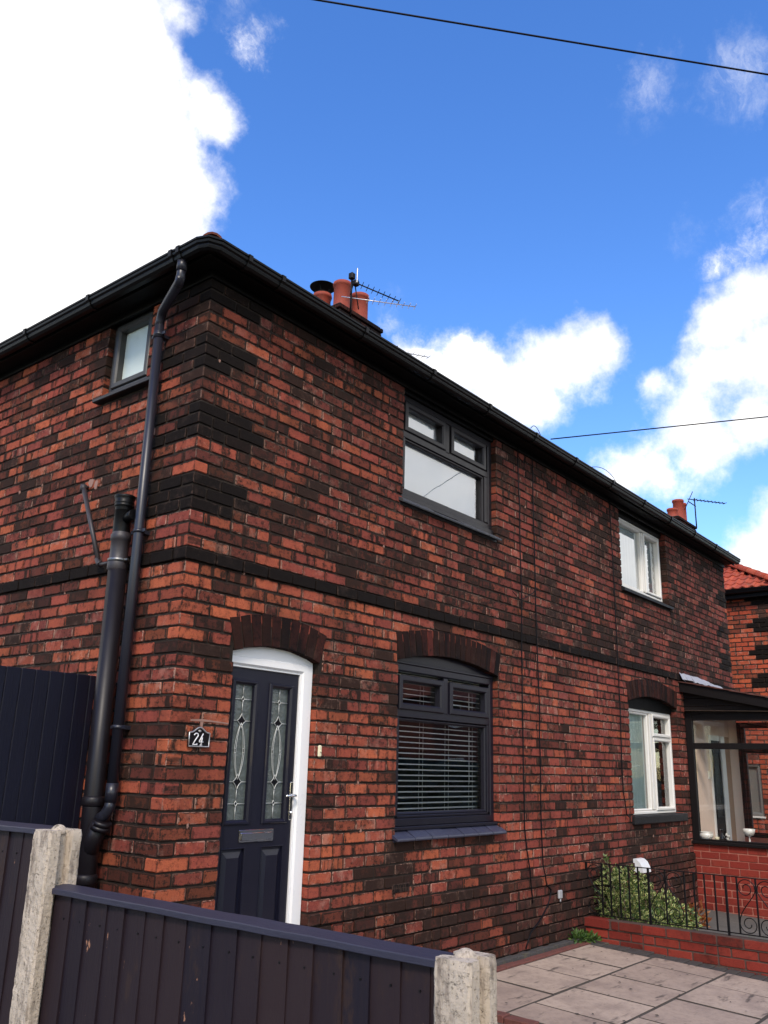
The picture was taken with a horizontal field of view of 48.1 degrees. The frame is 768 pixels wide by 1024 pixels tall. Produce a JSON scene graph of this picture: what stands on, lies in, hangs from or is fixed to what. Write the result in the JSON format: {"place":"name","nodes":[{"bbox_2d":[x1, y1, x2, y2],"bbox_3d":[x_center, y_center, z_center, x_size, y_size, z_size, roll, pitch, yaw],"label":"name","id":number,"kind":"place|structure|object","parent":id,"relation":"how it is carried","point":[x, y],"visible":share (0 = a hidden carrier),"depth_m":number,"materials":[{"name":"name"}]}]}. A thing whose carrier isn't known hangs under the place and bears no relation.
{"place":"outdoors","nodes":[
{"label":"outdoors","id":0,"kind":"place"},
{"bbox_2d":[0,0,767,573],"label":"sky","id":1,"kind":"structure","parent":0,"point":[577,234],"materials":[{"name":"blue"}]},
{"bbox_2d":[497,908,767,1023],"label":"front yard","id":2,"kind":"structure","parent":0,"point":[722,921],"depth_m":9.93,"materials":[{"name":"pale stone paving slabs"},{"name":"red brick edging"}]},
{"bbox_2d":[0,820,52,1023],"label":"boarded fence","id":3,"kind":"object","parent":2,"relation":"on","point":[16,839],"visible":0.52,"depth_m":3.46,"materials":[{"name":"paint"}]},
{"bbox_2d":[9,824,81,1023],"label":"fence post","id":4,"kind":"object","parent":2,"relation":"on","point":[54,857],"visible":0.72,"depth_m":3.28,"materials":[{"name":"concrete"}]},
{"bbox_2d":[38,884,453,1023],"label":"boarded fence","id":5,"kind":"object","parent":2,"relation":"on","point":[116,958],"visible":0.94,"depth_m":2.79,"materials":[{"name":"paint"}]},
{"bbox_2d":[0,232,740,958],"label":"semi detached house","id":6,"kind":"structure","parent":2,"relation":"on","point":[244,548],"depth_m":6.62,"materials":[{"name":"brick"}]},
{"bbox_2d":[0,665,95,828],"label":"side gate","id":7,"kind":"structure","parent":6,"relation":"attached to","point":[45,718],"depth_m":5.34,"materials":[{"name":"paint"}]},
{"bbox_2d":[92,307,153,404],"bbox_3d":[-1.856,-1.203,6.450,0.735,0.715,0.180,-11,-21,37],"label":"window","id":8,"kind":"structure","parent":6,"relation":"in","point":[132,346],"depth_m":6.55,"materials":[{"name":"black plastic"}]},
{"bbox_2d":[187,727,209,747],"bbox_3d":[-1.131,1.376,5.264,0.016,0.122,0.167,-11,-21,37],"label":"house number sign","id":9,"kind":"object","parent":6,"relation":"attached to","point":[198,736],"visible":1,"depth_m":5.26,"materials":[{"name":"grey metal"}]},
{"bbox_2d":[214,667,298,922],"bbox_3d":[-0.830,2.093,5.596,0.110,2.097,0.650,-11,-21,37],"label":"front door","id":10,"kind":"structure","parent":6,"relation":"in","point":[253,860],"depth_m":5.68,"materials":[{"name":"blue plastic"}]},
{"bbox_2d":[317,745,321,756],"bbox_3d":[-0.453,1.683,6.057,0.028,0.080,0.028,3,-17,-6],"label":"doorbell","id":11,"kind":"object","parent":6,"relation":"attached to","point":[319,750],"visible":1,"depth_m":6.05,"materials":[{"name":"white plastic"}]},
{"bbox_2d":[341,268,416,315],"bbox_3d":[-0.073,-3.188,12.758,1.123,0.760,0.200,6,-17,-13],"label":"tv antenna","id":12,"kind":"object","parent":6,"relation":"attached to","point":[354,282],"visible":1,"depth_m":12.70,"materials":[{"name":"metal"}]},
{"bbox_2d":[397,673,479,809],"bbox_3d":[0.432,2.017,7.439,0.057,1.125,1.390,-11,-21,37],"label":"venetian blind","id":13,"kind":"object","parent":6,"relation":"attached to","point":[448,765],"visible":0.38,"depth_m":7.42,"materials":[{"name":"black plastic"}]},
{"bbox_2d":[404,413,474,517],"bbox_3d":[0.491,-0.446,8.065,0.001,0.905,1.336,-11,-21,37],"label":"roller blind","id":14,"kind":"object","parent":6,"relation":"attached to","point":[432,478],"visible":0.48,"depth_m":8.06,"materials":[{"name":"white fabric"}]},
{"bbox_2d":[392,656,506,842],"bbox_3d":[0.546,1.991,7.345,0.187,1.481,1.582,-11,-21,37],"label":"window","id":15,"kind":"structure","parent":6,"relation":"in","point":[418,825],"depth_m":7.42,"materials":[{"name":"grey plastic"}]},
{"bbox_2d":[398,387,501,541],"bbox_3d":[0.603,-0.433,8.050,0.183,1.152,1.582,-11,-21,37],"label":"window","id":16,"kind":"structure","parent":6,"relation":"in","point":[448,426],"depth_m":8.11,"materials":[{"name":"plastic"}]},
{"bbox_2d":[517,445,532,902],"bbox_3d":[1.381,1.440,8.457,0.020,4.431,0.135,-11,-21,37],"label":"cable","id":17,"kind":"object","parent":6,"relation":"attached to","point":[522,679],"visible":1,"depth_m":8.36,"materials":[{"name":"black rubber"}]},
{"bbox_2d":[525,458,551,948],"bbox_3d":[1.484,1.679,8.527,0.020,4.744,0.511,-11,-21,37],"label":"cable","id":18,"kind":"object","parent":6,"relation":"attached to","point":[539,718],"visible":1,"depth_m":8.48,"materials":[{"name":"black rubber"}]},
{"bbox_2d":[558,890,562,901],"bbox_3d":[1.693,3.691,8.272,0.022,0.105,0.070,-11,-21,37],"label":"junction box","id":19,"kind":"object","parent":6,"relation":"attached to","point":[560,894],"visible":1,"depth_m":8.26,"materials":[{"name":"grey plastic"}]},
{"bbox_2d":[608,498,630,817],"bbox_3d":[2.784,1.645,10.210,0.020,3.756,0.170,-11,-21,37],"label":"cable","id":20,"kind":"object","parent":6,"relation":"attached to","point":[617,663],"visible":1,"depth_m":10.13,"materials":[{"name":"black rubber"}]},
{"bbox_2d":[628,714,646,808],"bbox_3d":[3.010,3.023,10.482,0.039,1.190,0.755,-11,-21,37],"label":"curtain","id":21,"kind":"object","parent":6,"relation":"hanging from","point":[637,762],"visible":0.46,"depth_m":10.62,"materials":[{"name":"white fabric"}]},
{"bbox_2d":[633,858,650,872],"bbox_3d":[2.915,3.989,9.719,0.113,0.140,0.220,-11,-21,37],"label":"vent hood","id":22,"kind":"object","parent":6,"relation":"attached to","point":[640,862],"visible":0.92,"depth_m":9.66,"materials":[{"name":"white plastic"}]},
{"bbox_2d":[642,716,647,807],"bbox_3d":[3.323,3.224,11.133,0.033,1.190,0.290,-11,-21,37],"label":"curtain","id":23,"kind":"object","parent":6,"relation":"hanging from","point":[644,760],"visible":0.09,"depth_m":11.21,"materials":[{"name":"beige fabric"}]},
{"bbox_2d":[618,509,673,609],"bbox_3d":[3.401,0.625,11.412,0.212,1.125,1.610,-11,-21,37],"label":"window","id":24,"kind":"structure","parent":6,"relation":"in","point":[639,543],"depth_m":11.52,"materials":[{"name":"plastic"}]},
{"bbox_2d":[628,697,687,824],"bbox_3d":[3.322,3.062,10.680,0.212,1.494,1.660,-11,-21,37],"label":"window","id":25,"kind":"structure","parent":6,"relation":"in","point":[648,708],"depth_m":10.81,"materials":[{"name":"plastic"}]},
{"bbox_2d":[434,948,496,1023],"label":"fence post","id":26,"kind":"object","parent":2,"relation":"on","point":[465,985],"visible":1,"depth_m":2.24,"materials":[{"name":"concrete"}]},
{"bbox_2d":[497,941,590,1023],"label":"red edging","id":27,"kind":"object","parent":2,"relation":"on","point":[504,1017],"visible":0.27,"depth_m":7.25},
{"bbox_2d":[567,928,602,943],"bbox_3d":[1.936,4.153,8.379,0.476,0.220,0.224,10,-18,-26],"label":"weed","id":28,"kind":"object","parent":2,"relation":"on","point":[585,935],"visible":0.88,"depth_m":8.34,"materials":[{"name":"green plant"}]},
{"bbox_2d":[496,935,767,981],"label":"blue edging","id":29,"kind":"object","parent":2,"relation":"on","point":[529,953],"visible":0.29,"depth_m":7.80,"materials":[{"name":"brick"}]},
{"bbox_2d":[497,941,767,1023],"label":"paving","id":30,"kind":"structure","parent":2,"relation":"on","point":[558,988],"depth_m":6.69,"materials":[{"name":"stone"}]},
{"bbox_2d":[584,916,767,975],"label":"garden wall","id":31,"kind":"structure","parent":2,"relation":"on","point":[744,954],"depth_m":7.95,"materials":[{"name":"brick"}]},
{"bbox_2d":[585,862,767,937],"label":"iron railing","id":32,"kind":"object","parent":31,"relation":"on","point":[650,921],"visible":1,"depth_m":8.17,"materials":[{"name":"black metal"}]},
{"bbox_2d":[666,499,767,832],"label":"neighbouring house","id":33,"kind":"structure","parent":2,"relation":"on","point":[746,592],"depth_m":15.87,"materials":[{"name":"brick"}]},
{"bbox_2d":[684,491,726,527],"bbox_3d":[8.662,-0.012,23.367,1.526,0.954,0.313,9,-18,-23],"label":"tv antenna","id":34,"kind":"object","parent":33,"relation":"attached to","point":[694,499],"visible":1,"depth_m":23.36,"materials":[{"name":"metal"}]},
{"bbox_2d":[748,764,764,815],"bbox_3d":[6.604,4.941,15.307,0.272,0.880,0.075,-11,-21,37],"label":"window","id":35,"kind":"structure","parent":33,"relation":"in","point":[754,769],"depth_m":15.29,"materials":[{"name":"grey glass"}]},
{"bbox_2d":[678,672,767,919],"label":"porch","id":36,"kind":"object","parent":2,"relation":"on","point":[719,748],"visible":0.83,"depth_m":11.40,"materials":[{"name":"brick"}]},
{"bbox_2d":[700,831,712,838],"bbox_3d":[4.168,4.190,11.129,0.176,0.108,0.176,-11,-21,37],"label":"round bowl","id":37,"kind":"object","parent":36,"relation":"on","point":[706,834],"visible":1,"depth_m":11.07,"materials":[{"name":"ceramic"}]},
{"bbox_2d":[711,740,726,839],"bbox_3d":[4.674,4.255,11.947,0.026,2.088,0.396,-11,-21,37],"label":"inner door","id":38,"kind":"structure","parent":36,"relation":"in","point":[716,758],"depth_m":12.05,"materials":[{"name":"white"}]},
{"bbox_2d":[720,829,724,839],"bbox_3d":[4.325,4.138,11.014,0.060,0.152,0.060,-11,-21,37],"label":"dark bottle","id":39,"kind":"object","parent":36,"relation":"in","point":[722,837],"visible":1,"depth_m":10.99,"materials":[{"name":"black glass"}]},
{"bbox_2d":[743,828,754,841],"bbox_3d":[4.590,4.073,10.811,0.148,0.175,0.148,-11,-21,37],"label":"stemmed goblet","id":40,"kind":"object","parent":36,"relation":"on","point":[749,833],"visible":1,"depth_m":10.78,"materials":[{"name":"ceramic"}]},
{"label":"planting bed","id":41,"kind":"structure","parent":0,"visible":0},
{"bbox_2d":[591,853,702,929],"bbox_3d":[2.880,4.131,9.171,0.755,0.976,1.822,-11,-21,37],"label":"variegated shrub","id":42,"kind":"object","parent":41,"relation":"on","point":[644,905],"visible":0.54,"depth_m":8.96,"materials":[{"name":"green plant"}]},
{"bbox_2d":[681,900,711,926],"bbox_3d":[3.526,4.631,9.769,0.354,0.431,0.460,-11,-21,37],"label":"rusty plant","id":43,"kind":"object","parent":41,"relation":"on","point":[699,913],"visible":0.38,"depth_m":9.75,"materials":[{"name":"orange plant"}]},
{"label":"road","id":44,"kind":"structure","parent":0,"visible":0},
{"bbox_3d":[19.129,0.805,9.229,0.312,8.650,0.320,-11,-21,37],"label":"telegraph pole","id":45,"kind":"object","parent":44,"relation":"on","visible":0},
{"bbox_2d":[314,0,767,75],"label":"overhead cable","id":46,"kind":"object","parent":45,"relation":"attached to","point":[525,34],"visible":1,"depth_m":8.43,"materials":[{"name":"black rubber"}]},
{"bbox_2d":[551,416,767,439],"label":"overhead cable","id":47,"kind":"object","parent":45,"relation":"attached to","point":[658,427],"visible":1,"depth_m":9.20,"materials":[{"name":"black rubber"}]}
]}

